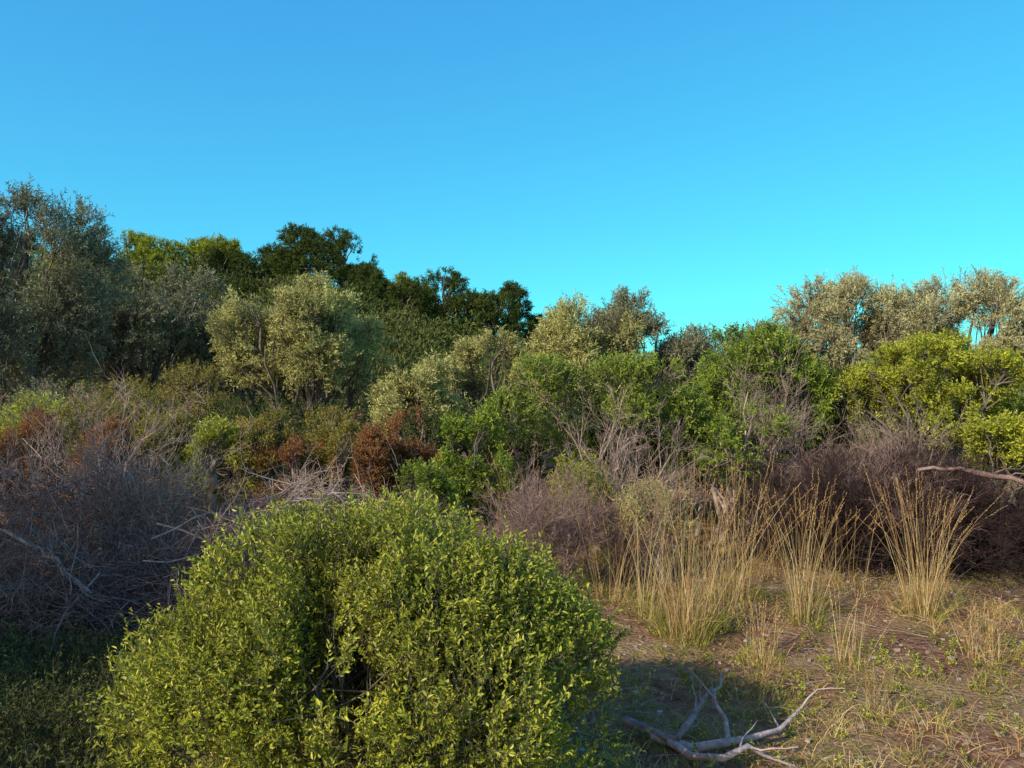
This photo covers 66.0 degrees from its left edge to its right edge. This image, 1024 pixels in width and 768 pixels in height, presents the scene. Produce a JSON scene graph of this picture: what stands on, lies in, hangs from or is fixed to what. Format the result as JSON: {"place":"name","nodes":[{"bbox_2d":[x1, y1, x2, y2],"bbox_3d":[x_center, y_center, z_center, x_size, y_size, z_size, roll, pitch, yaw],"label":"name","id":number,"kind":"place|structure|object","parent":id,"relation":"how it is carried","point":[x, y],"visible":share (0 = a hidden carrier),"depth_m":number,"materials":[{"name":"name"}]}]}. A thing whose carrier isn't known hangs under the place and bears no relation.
{"place":"outdoors","nodes":[
{"label":"outdoors","id":0,"kind":"place"},
{"bbox_2d":[0,291,1023,767],"bbox_3d":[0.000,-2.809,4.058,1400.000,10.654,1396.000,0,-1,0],"label":"ground","id":1,"kind":"structure","parent":0,"point":[794,633],"depth_m":4.71,"materials":[{"name":"soil"}]},
{"bbox_2d":[0,209,50,402],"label":"olive tree","id":2,"kind":"object","parent":1,"relation":"on","point":[14,271],"visible":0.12,"depth_m":14.96,"materials":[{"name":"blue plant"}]},
{"bbox_2d":[0,405,74,537],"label":"heath shrub","id":3,"kind":"object","parent":1,"relation":"on","point":[27,426],"visible":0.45,"depth_m":8.48,"materials":[{"name":"orange plant"}]},
{"bbox_2d":[0,428,79,621],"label":"dead shrub","id":4,"kind":"object","parent":1,"relation":"on","point":[5,477],"visible":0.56,"depth_m":6.09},
{"bbox_2d":[0,388,81,530],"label":"heath shrub","id":5,"kind":"object","parent":1,"relation":"on","point":[16,412],"visible":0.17,"depth_m":9.18,"materials":[{"name":"green plant"}]},
{"bbox_2d":[0,373,132,520],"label":"heath shrub","id":6,"kind":"object","parent":1,"relation":"on","point":[39,390],"visible":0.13,"depth_m":10.79,"materials":[{"name":"green leaf"},{"name":"twig"}]},
{"bbox_2d":[0,173,138,495],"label":"olive tree","id":7,"kind":"object","parent":1,"relation":"on","point":[61,347],"visible":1,"depth_m":12.96,"materials":[{"name":"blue plant"}]},
{"bbox_2d":[0,498,179,665],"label":"dead brush pile","id":8,"kind":"object","parent":1,"relation":"on","point":[68,604],"visible":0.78,"depth_m":5.33,"materials":[{"name":"grey wood"}]},
{"bbox_2d":[0,511,122,611],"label":"dead branch","id":9,"kind":"object","parent":8,"relation":"on","point":[59,562],"visible":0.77,"depth_m":5.36,"materials":[{"name":"grey wood"}]},
{"bbox_2d":[31,372,169,527],"bbox_3d":[-4.902,0.863,9.643,1.651,2.030,1.560,0,-1,0],"label":"heath shrub","id":10,"kind":"object","parent":1,"relation":"on","point":[75,432],"visible":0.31,"depth_m":9.44,"materials":[{"name":"green plant"}]},
{"bbox_2d":[62,410,144,548],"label":"heath shrub","id":11,"kind":"object","parent":1,"relation":"on","point":[112,423],"visible":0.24,"depth_m":8.42,"materials":[{"name":"orange plant"}]},
{"bbox_2d":[0,411,258,636],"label":"dead brush pile","id":12,"kind":"object","parent":1,"relation":"on","point":[37,525],"visible":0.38,"depth_m":6.15,"materials":[{"name":"wood"}]},
{"bbox_2d":[0,348,259,594],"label":"dead shrub","id":13,"kind":"object","parent":1,"relation":"on","point":[52,451],"visible":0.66,"depth_m":6.43,"materials":[{"name":"grey wood"}]},
{"bbox_2d":[48,253,232,420],"bbox_3d":[-8.143,-0.547,17.565,4.238,4.616,3.860,0,-1,0],"label":"olive tree","id":14,"kind":"object","parent":1,"relation":"on","point":[185,313],"visible":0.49,"depth_m":17.01,"materials":[{"name":"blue plant"}]},
{"bbox_2d":[29,432,268,603],"bbox_3d":[-2.795,1.080,6.254,1.834,1.408,1.494,0,-1,6],"label":"dead shrub","id":15,"kind":"object","parent":1,"relation":"on","point":[148,521],"visible":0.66,"depth_m":6.11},
{"bbox_2d":[119,245,190,277],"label":"pine tree","id":16,"kind":"object","parent":1,"relation":"on","point":[142,252],"visible":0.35,"depth_m":48.61,"materials":[{"name":"green plant"}]},
{"bbox_2d":[137,234,191,266],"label":"pine tree","id":17,"kind":"object","parent":1,"relation":"on","point":[168,246],"visible":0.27,"depth_m":53.26,"materials":[{"name":"green plant"}]},
{"bbox_2d":[116,406,215,522],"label":"heath shrub","id":18,"kind":"object","parent":1,"relation":"on","point":[178,420],"visible":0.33,"depth_m":9.09,"materials":[{"name":"green plant"}]},
{"bbox_2d":[52,443,286,642],"bbox_3d":[-2.078,1.033,5.584,2.022,1.358,1.693,0,-1,0],"label":"dead brush pile","id":19,"kind":"object","parent":1,"relation":"on","point":[163,595],"visible":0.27,"depth_m":5.47,"materials":[{"name":"grey wood"}]},
{"bbox_2d":[0,593,341,767],"bbox_3d":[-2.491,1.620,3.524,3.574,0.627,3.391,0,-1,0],"label":"weeds","id":20,"kind":"object","parent":1,"relation":"on","point":[58,705],"visible":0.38,"depth_m":3.87,"materials":[{"name":"green plant"}]},
{"bbox_2d":[91,358,258,506],"bbox_3d":[-4.752,0.799,11.077,2.298,2.342,2.127,1,-2,-43],"label":"heath shrub","id":21,"kind":"object","parent":1,"relation":"on","point":[171,397],"visible":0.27,"depth_m":11.14,"materials":[{"name":"green plant"}]},
{"bbox_2d":[174,232,222,274],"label":"pine tree","id":22,"kind":"object","parent":1,"relation":"on","point":[186,251],"visible":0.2,"depth_m":54.12,"materials":[{"name":"green plant"}]},
{"bbox_2d":[161,412,258,532],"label":"heath shrub","id":23,"kind":"object","parent":1,"relation":"on","point":[207,436],"visible":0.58,"depth_m":8.96,"materials":[{"name":"green plant"}]},
{"bbox_2d":[201,460,225,583],"bbox_3d":[-2.261,1.186,6.042,0.209,1.215,0.237,0,-1,0],"label":"broken tree stump","id":24,"kind":"object","parent":1,"relation":"on","point":[214,488],"visible":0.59,"depth_m":6.03,"materials":[{"name":"grey wood"}]},
{"bbox_2d":[185,233,257,275],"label":"pine tree","id":25,"kind":"object","parent":1,"relation":"on","point":[225,244],"visible":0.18,"depth_m":51.51,"materials":[{"name":"green plant"}]},
{"bbox_2d":[192,245,262,293],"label":"pine tree","id":26,"kind":"object","parent":1,"relation":"on","point":[218,257],"visible":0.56,"depth_m":48.75,"materials":[{"name":"green plant"}]},
{"bbox_2d":[185,391,290,520],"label":"heath shrub","id":27,"kind":"object","parent":1,"relation":"on","point":[234,411],"visible":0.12,"depth_m":10.55,"materials":[{"name":"green plant"}]},
{"bbox_2d":[179,299,312,416],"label":"olive tree","id":28,"kind":"object","parent":1,"relation":"on","point":[212,354],"visible":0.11,"depth_m":18.07,"materials":[{"name":"green plant"}]},
{"bbox_2d":[214,402,311,528],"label":"heath shrub","id":29,"kind":"object","parent":1,"relation":"on","point":[260,432],"visible":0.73,"depth_m":9.18,"materials":[{"name":"green plant"}]},
{"bbox_2d":[245,430,335,523],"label":"heath shrub","id":30,"kind":"object","parent":1,"relation":"on","point":[297,446],"visible":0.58,"depth_m":9.05,"materials":[{"name":"orange plant"}]},
{"bbox_2d":[258,222,330,275],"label":"pine tree","id":31,"kind":"object","parent":1,"relation":"on","point":[292,235],"visible":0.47,"depth_m":53.31,"materials":[{"name":"green plant"}]},
{"bbox_2d":[114,443,478,601],"bbox_3d":[-1.946,1.116,7.002,3.600,1.234,2.480,0,-1,0],"label":"dead brush pile","id":32,"kind":"object","parent":1,"relation":"on","point":[305,487],"visible":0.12,"depth_m":6.95,"materials":[{"name":"grey wood"}]},
{"bbox_2d":[205,269,398,439],"bbox_3d":[-3.739,-0.053,14.217,3.550,3.992,3.427,0,-1,0],"label":"olive tree","id":33,"kind":"object","parent":1,"relation":"on","point":[317,321],"visible":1,"depth_m":13.56,"materials":[{"name":"green plant"}]},
{"bbox_2d":[266,236,350,285],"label":"pine tree","id":34,"kind":"object","parent":1,"relation":"on","point":[296,254],"visible":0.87,"depth_m":48.99,"materials":[{"name":"green plant"}]},
{"bbox_2d":[275,396,369,504],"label":"heath shrub","id":35,"kind":"object","parent":1,"relation":"on","point":[293,413],"visible":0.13,"depth_m":12.32,"materials":[{"name":"green plant"}]},
{"bbox_2d":[273,403,386,504],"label":"heath shrub","id":36,"kind":"object","parent":1,"relation":"on","point":[330,413],"visible":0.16,"depth_m":10.73,"materials":[{"name":"green plant"}]},
{"bbox_2d":[296,417,365,517],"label":"heath shrub","id":37,"kind":"object","parent":1,"relation":"on","point":[324,434],"visible":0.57,"depth_m":9.19,"materials":[{"name":"green plant"}]},
{"bbox_2d":[307,224,385,287],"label":"pine tree","id":38,"kind":"object","parent":1,"relation":"on","point":[340,246],"visible":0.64,"depth_m":53.01,"materials":[{"name":"green plant"}]},
{"bbox_2d":[327,263,395,312],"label":"pine tree","id":39,"kind":"object","parent":1,"relation":"on","point":[370,279],"visible":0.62,"depth_m":46.14,"materials":[{"name":"green plant"}]},
{"bbox_2d":[69,478,654,767],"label":"mastic bush","id":40,"kind":"object","parent":1,"relation":"on","point":[371,611],"visible":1,"depth_m":2.76,"materials":[{"name":"green plant"}]},
{"bbox_2d":[327,420,407,514],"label":"heath shrub","id":41,"kind":"object","parent":1,"relation":"on","point":[379,459],"visible":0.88,"depth_m":8.82,"materials":[{"name":"orange plant"}]},
{"bbox_2d":[373,276,442,323],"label":"pine tree","id":42,"kind":"object","parent":1,"relation":"on","point":[423,300],"visible":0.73,"depth_m":45.53,"materials":[{"name":"green plant"}]},
{"bbox_2d":[381,403,444,523],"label":"heath shrub","id":43,"kind":"object","parent":1,"relation":"on","point":[406,450],"visible":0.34,"depth_m":9.32,"materials":[{"name":"green plant"}]},
{"bbox_2d":[364,349,474,447],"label":"olive tree","id":44,"kind":"object","parent":1,"relation":"on","point":[430,378],"visible":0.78,"depth_m":12.40,"materials":[{"name":"green plant"}]},
{"bbox_2d":[382,456,463,534],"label":"shrub","id":45,"kind":"object","parent":1,"relation":"on","point":[421,477],"visible":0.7,"depth_m":6.91,"materials":[{"name":"green plant"}]},
{"bbox_2d":[376,399,470,489],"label":"heath shrub","id":46,"kind":"object","parent":1,"relation":"on","point":[434,420],"visible":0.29,"depth_m":10.46,"materials":[{"name":"green plant"}]},
{"bbox_2d":[330,438,518,566],"bbox_3d":[-0.890,1.087,7.341,2.210,1.296,1.968,1,-1,-36],"label":"dead brush pile","id":47,"kind":"object","parent":1,"relation":"on","point":[436,507],"visible":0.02,"depth_m":7.29,"materials":[{"name":"wood"}]},
{"bbox_2d":[404,265,476,338],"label":"pine tree","id":48,"kind":"object","parent":1,"relation":"on","point":[451,283],"visible":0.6,"depth_m":49.48,"materials":[{"name":"green plant"}]},
{"bbox_2d":[447,289,495,337],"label":"pine tree","id":49,"kind":"object","parent":1,"relation":"on","point":[469,298],"visible":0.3,"depth_m":48.57,"materials":[{"name":"green plant"}]},
{"bbox_2d":[431,404,519,550],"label":"mastic shrub","id":50,"kind":"object","parent":1,"relation":"on","point":[479,421],"visible":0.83,"depth_m":7.76,"materials":[{"name":"green plant"}]},
{"bbox_2d":[441,325,528,487],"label":"olive tree","id":51,"kind":"object","parent":1,"relation":"on","point":[472,375],"visible":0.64,"depth_m":14.25,"materials":[{"name":"green plant"}]},
{"bbox_2d":[468,288,526,347],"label":"pine tree","id":52,"kind":"object","parent":1,"relation":"on","point":[492,316],"visible":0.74,"depth_m":46.60,"materials":[{"name":"green plant"}]},
{"bbox_2d":[0,249,1019,475],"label":"hillside scrub","id":53,"kind":"object","parent":1,"relation":"on","point":[408,337],"visible":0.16,"depth_m":37.38,"materials":[{"name":"green plant"}]},
{"bbox_2d":[0,476,1023,573],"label":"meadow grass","id":54,"kind":"structure","parent":1,"relation":"on","point":[717,520],"depth_m":9.31,"materials":[{"name":"plant"}]},
{"bbox_2d":[459,402,574,515],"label":"heath shrub","id":55,"kind":"object","parent":1,"relation":"on","point":[526,452],"visible":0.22,"depth_m":10.30,"materials":[{"name":"green plant"}]},
{"bbox_2d":[496,280,537,349],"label":"pine tree","id":56,"kind":"object","parent":1,"relation":"on","point":[515,291],"visible":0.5,"depth_m":49.92,"materials":[{"name":"green plant"}]},
{"bbox_2d":[454,444,625,586],"bbox_3d":[0.314,1.113,6.458,1.515,1.267,1.366,0,-1,-22],"label":"dry brushwood","id":57,"kind":"object","parent":1,"relation":"on","point":[534,527],"visible":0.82,"depth_m":6.39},
{"bbox_2d":[545,448,621,576],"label":"shrub","id":58,"kind":"object","parent":1,"relation":"on","point":[589,478],"visible":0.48,"depth_m":7.24,"materials":[{"name":"green plant"}]},
{"bbox_2d":[522,290,647,488],"bbox_3d":[1.176,0.191,13.005,2.173,3.454,2.198,0,-1,0],"label":"olive tree","id":59,"kind":"object","parent":1,"relation":"on","point":[571,339],"visible":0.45,"depth_m":12.53,"materials":[{"name":"green plant"}]},
{"bbox_2d":[474,348,712,552],"bbox_3d":[0.872,0.719,8.352,2.400,2.193,1.619,0,-1,22],"label":"mastic shrub","id":60,"kind":"object","parent":1,"relation":"on","point":[553,378],"visible":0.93,"depth_m":8.17,"materials":[{"name":"green plant"}]},
{"bbox_2d":[564,475,688,583],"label":"shrub","id":61,"kind":"object","parent":1,"relation":"on","point":[615,538],"visible":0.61,"depth_m":6.78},
{"bbox_2d":[567,495,689,605],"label":"tall dry grass","id":62,"kind":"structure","parent":1,"relation":"on","point":[615,586],"depth_m":6.25,"materials":[{"name":"plant"}]},
{"bbox_2d":[577,283,681,489],"bbox_3d":[1.870,0.062,13.551,1.760,3.702,1.982,0,-1,-21],"label":"olive tree","id":63,"kind":"object","parent":1,"relation":"on","point":[625,303],"visible":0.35,"depth_m":13.22,"materials":[{"name":"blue plant"}]},
{"bbox_2d":[534,378,731,563],"bbox_3d":[1.131,0.861,7.713,1.887,1.843,1.961,0,-1,0],"label":"dead shrub","id":64,"kind":"object","parent":1,"relation":"on","point":[614,473],"visible":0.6,"depth_m":7.59,"materials":[{"name":"grey wood"}]},
{"bbox_2d":[515,372,758,512],"bbox_3d":[1.633,0.825,10.189,3.280,2.020,1.496,0,-1,0],"label":"kermes oak","id":65,"kind":"object","parent":1,"relation":"on","point":[661,395],"visible":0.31,"depth_m":9.98,"materials":[{"name":"green plant"}]},
{"bbox_2d":[596,467,696,623],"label":"tall dry grass","id":66,"kind":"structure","parent":1,"relation":"on","point":[651,591],"depth_m":5.78,"materials":[{"name":"plant"}]},
{"bbox_2d":[599,474,701,585],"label":"shrub","id":67,"kind":"object","parent":1,"relation":"on","point":[654,494],"visible":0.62,"depth_m":6.81,"materials":[{"name":"green plant"}]},
{"bbox_2d":[650,321,724,491],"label":"olive tree","id":68,"kind":"object","parent":1,"relation":"on","point":[690,349],"visible":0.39,"depth_m":13.20,"materials":[{"name":"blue plant"}]},
{"bbox_2d":[602,454,784,646],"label":"tall dry grass","id":69,"kind":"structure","parent":1,"relation":"on","point":[699,627],"depth_m":5.30,"materials":[{"name":"plant"}]},
{"bbox_2d":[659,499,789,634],"bbox_3d":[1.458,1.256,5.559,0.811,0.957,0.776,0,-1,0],"label":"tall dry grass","id":70,"kind":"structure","parent":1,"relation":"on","point":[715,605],"depth_m":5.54,"materials":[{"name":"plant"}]},
{"bbox_2d":[657,377,799,547],"bbox_3d":[2.321,0.871,8.575,1.474,1.911,1.420,1,-1,-35],"label":"mastic shrub","id":71,"kind":"object","parent":1,"relation":"on","point":[718,435],"visible":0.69,"depth_m":8.44,"materials":[{"name":"green plant"}]},
{"bbox_2d":[634,450,832,622],"bbox_3d":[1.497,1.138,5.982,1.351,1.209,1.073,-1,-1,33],"label":"tall dry grass","id":72,"kind":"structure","parent":1,"relation":"on","point":[743,600],"depth_m":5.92,"materials":[{"name":"plant"}]},
{"bbox_2d":[622,661,844,767],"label":"fallen branch","id":73,"kind":"object","parent":1,"relation":"on","point":[673,742],"visible":0.98,"depth_m":3.61,"materials":[{"name":"grey wood"}]},
{"bbox_2d":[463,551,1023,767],"bbox_3d":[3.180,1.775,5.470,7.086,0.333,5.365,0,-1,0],"label":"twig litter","id":74,"kind":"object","parent":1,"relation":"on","point":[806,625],"visible":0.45,"depth_m":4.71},
{"bbox_2d":[473,546,1023,767],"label":"short green grass","id":75,"kind":"structure","parent":1,"relation":"on","point":[789,695],"depth_m":4.24,"materials":[{"name":"green plant"}]},
{"bbox_2d":[652,313,854,539],"bbox_3d":[2.752,0.503,8.814,2.599,2.599,1.949,1,-1,-27],"label":"dead shrub","id":76,"kind":"object","parent":1,"relation":"on","point":[795,435],"visible":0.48,"depth_m":8.77,"materials":[{"name":"grey wood"}]},
{"bbox_2d":[678,314,839,523],"bbox_3d":[3.276,0.504,10.210,2.224,2.711,1.882,0,-1,0],"label":"kermes oak","id":77,"kind":"object","parent":1,"relation":"on","point":[756,362],"visible":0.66,"depth_m":9.78,"materials":[{"name":"green plant"}]},
{"bbox_2d":[730,638,794,705],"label":"tall dry grass","id":78,"kind":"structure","parent":1,"relation":"on","point":[757,688],"depth_m":4.29,"materials":[{"name":"plant"}]},
{"bbox_2d":[731,595,794,669],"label":"tall dry grass","id":79,"kind":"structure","parent":1,"relation":"on","point":[760,641],"depth_m":4.88,"materials":[{"name":"plant"}]},
{"bbox_2d":[545,539,1023,767],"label":"short dry grass","id":80,"kind":"structure","parent":1,"relation":"on","point":[889,711],"depth_m":3.95,"materials":[{"name":"plant"}]},
{"bbox_2d":[546,553,1023,767],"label":"gravel","id":81,"kind":"structure","parent":1,"relation":"on","point":[660,712],"depth_m":4.91,"materials":[{"name":"stone"}]},
{"bbox_2d":[554,551,1023,767],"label":"ground weeds","id":82,"kind":"object","parent":1,"relation":"on","point":[720,691],"visible":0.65,"depth_m":4.53,"materials":[{"name":"green plant"}]},
{"bbox_2d":[738,468,883,627],"bbox_3d":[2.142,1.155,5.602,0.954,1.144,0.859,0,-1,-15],"label":"tall dry grass","id":83,"kind":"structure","parent":1,"relation":"on","point":[800,614],"depth_m":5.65,"materials":[{"name":"plant"}]},
{"bbox_2d":[724,353,928,507],"bbox_3d":[4.309,0.681,10.873,2.714,2.400,1.728,0,-1,0],"label":"kermes oak","id":84,"kind":"object","parent":1,"relation":"on","point":[842,431],"visible":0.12,"depth_m":10.45,"materials":[{"name":"green plant"}]},
{"bbox_2d":[706,425,971,570],"bbox_3d":[2.837,1.064,7.377,2.076,1.407,2.063,0,-1,0],"label":"dry brushwood","id":85,"kind":"object","parent":1,"relation":"on","point":[823,484],"visible":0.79,"depth_m":7.14,"materials":[{"name":"wood"}]},
{"bbox_2d":[767,265,918,476],"bbox_3d":[6.171,-0.159,15.073,2.834,4.224,2.669,0,-1,-13],"label":"olive tree","id":86,"kind":"object","parent":1,"relation":"on","point":[842,334],"visible":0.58,"depth_m":14.59,"materials":[{"name":"green plant"}]},
{"bbox_2d":[819,580,908,673],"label":"tall dry grass","id":87,"kind":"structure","parent":1,"relation":"on","point":[852,662],"depth_m":4.78,"materials":[{"name":"plant"}]},
{"bbox_2d":[709,446,1020,583],"bbox_3d":[3.422,1.157,7.835,3.008,1.223,1.956,0,-1,0],"label":"dead brush pile","id":88,"kind":"object","parent":1,"relation":"on","point":[968,567],"visible":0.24,"depth_m":7.33,"materials":[{"name":"brown wood"}]},
{"bbox_2d":[745,403,986,588],"bbox_3d":[3.392,0.986,7.558,1.993,1.636,2.055,0,-1,0],"label":"dry brushwood","id":89,"kind":"object","parent":1,"relation":"on","point":[872,449],"visible":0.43,"depth_m":7.28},
{"bbox_2d":[750,411,1023,600],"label":"dry brushwood","id":90,"kind":"object","parent":1,"relation":"on","point":[973,501],"visible":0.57,"depth_m":7.01,"materials":[{"name":"brown wood"}]},
{"bbox_2d":[918,410,1023,489],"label":"fallen branch","id":91,"kind":"object","parent":90,"relation":"on","point":[1017,480],"visible":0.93,"depth_m":6.90,"materials":[{"name":"bare weathered wood"},{"name":"bark"}]},
{"bbox_2d":[807,400,973,544],"bbox_3d":[4.349,0.984,8.843,1.727,1.667,1.487,0,-1,-20],"label":"dead shrub","id":92,"kind":"object","parent":1,"relation":"on","point":[930,453],"visible":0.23,"depth_m":8.65,"materials":[{"name":"grey wood"}]},
{"bbox_2d":[829,327,1023,478],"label":"mastic tree","id":93,"kind":"object","parent":1,"relation":"on","point":[897,378],"visible":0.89,"depth_m":9.33,"materials":[{"name":"green plant"}]},
{"bbox_2d":[848,464,1007,622],"bbox_3d":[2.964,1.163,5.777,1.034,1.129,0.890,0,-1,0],"label":"tall dry grass","id":94,"kind":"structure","parent":1,"relation":"on","point":[922,608],"depth_m":5.77,"materials":[{"name":"plant"}]},
{"bbox_2d":[869,433,1023,583],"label":"dry brushwood","id":95,"kind":"object","parent":1,"relation":"on","point":[1001,513],"visible":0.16,"depth_m":7.47,"materials":[{"name":"brown wood"}]},
{"bbox_2d":[870,264,1023,480],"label":"olive tree","id":96,"kind":"object","parent":1,"relation":"on","point":[925,315],"visible":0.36,"depth_m":14.68,"materials":[{"name":"green plant"}]},
{"bbox_2d":[886,451,1023,578],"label":"dead brush pile","id":97,"kind":"object","parent":1,"relation":"on","point":[1019,531],"visible":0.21,"depth_m":7.71,"materials":[{"name":"brown wood"}]},
{"bbox_2d":[926,372,1023,514],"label":"kermes oak","id":98,"kind":"object","parent":1,"relation":"on","point":[1009,405],"visible":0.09,"depth_m":10.23,"materials":[{"name":"green plant"}]},
{"bbox_2d":[938,592,1023,664],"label":"tall dry grass","id":99,"kind":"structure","parent":1,"relation":"on","point":[989,636],"depth_m":4.85,"materials":[{"name":"plant"}]},
{"bbox_2d":[956,401,1023,559],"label":"mastic tree","id":100,"kind":"object","parent":1,"relation":"on","point":[1002,435],"visible":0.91,"depth_m":8.09,"materials":[{"name":"green plant"}]},
{"bbox_2d":[0,0,1023,396],"label":"sky","id":101,"kind":"structure","parent":0,"point":[709,156],"materials":[{"name":"blue"}]},
{"bbox_2d":[542,466,632,584],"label":"tall dry grass","id":102,"kind":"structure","parent":0,"point":[582,570],"depth_m":6.84,"materials":[{"name":"plant"}]},
{"bbox_2d":[708,453,813,580],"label":"tall dry grass","id":103,"kind":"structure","parent":0,"point":[774,560],"depth_m":6.95,"materials":[{"name":"plant"}]},
{"bbox_2d":[796,491,906,596],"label":"tall dry grass","id":104,"kind":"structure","parent":0,"point":[839,578],"depth_m":6.58,"materials":[{"name":"plant"}]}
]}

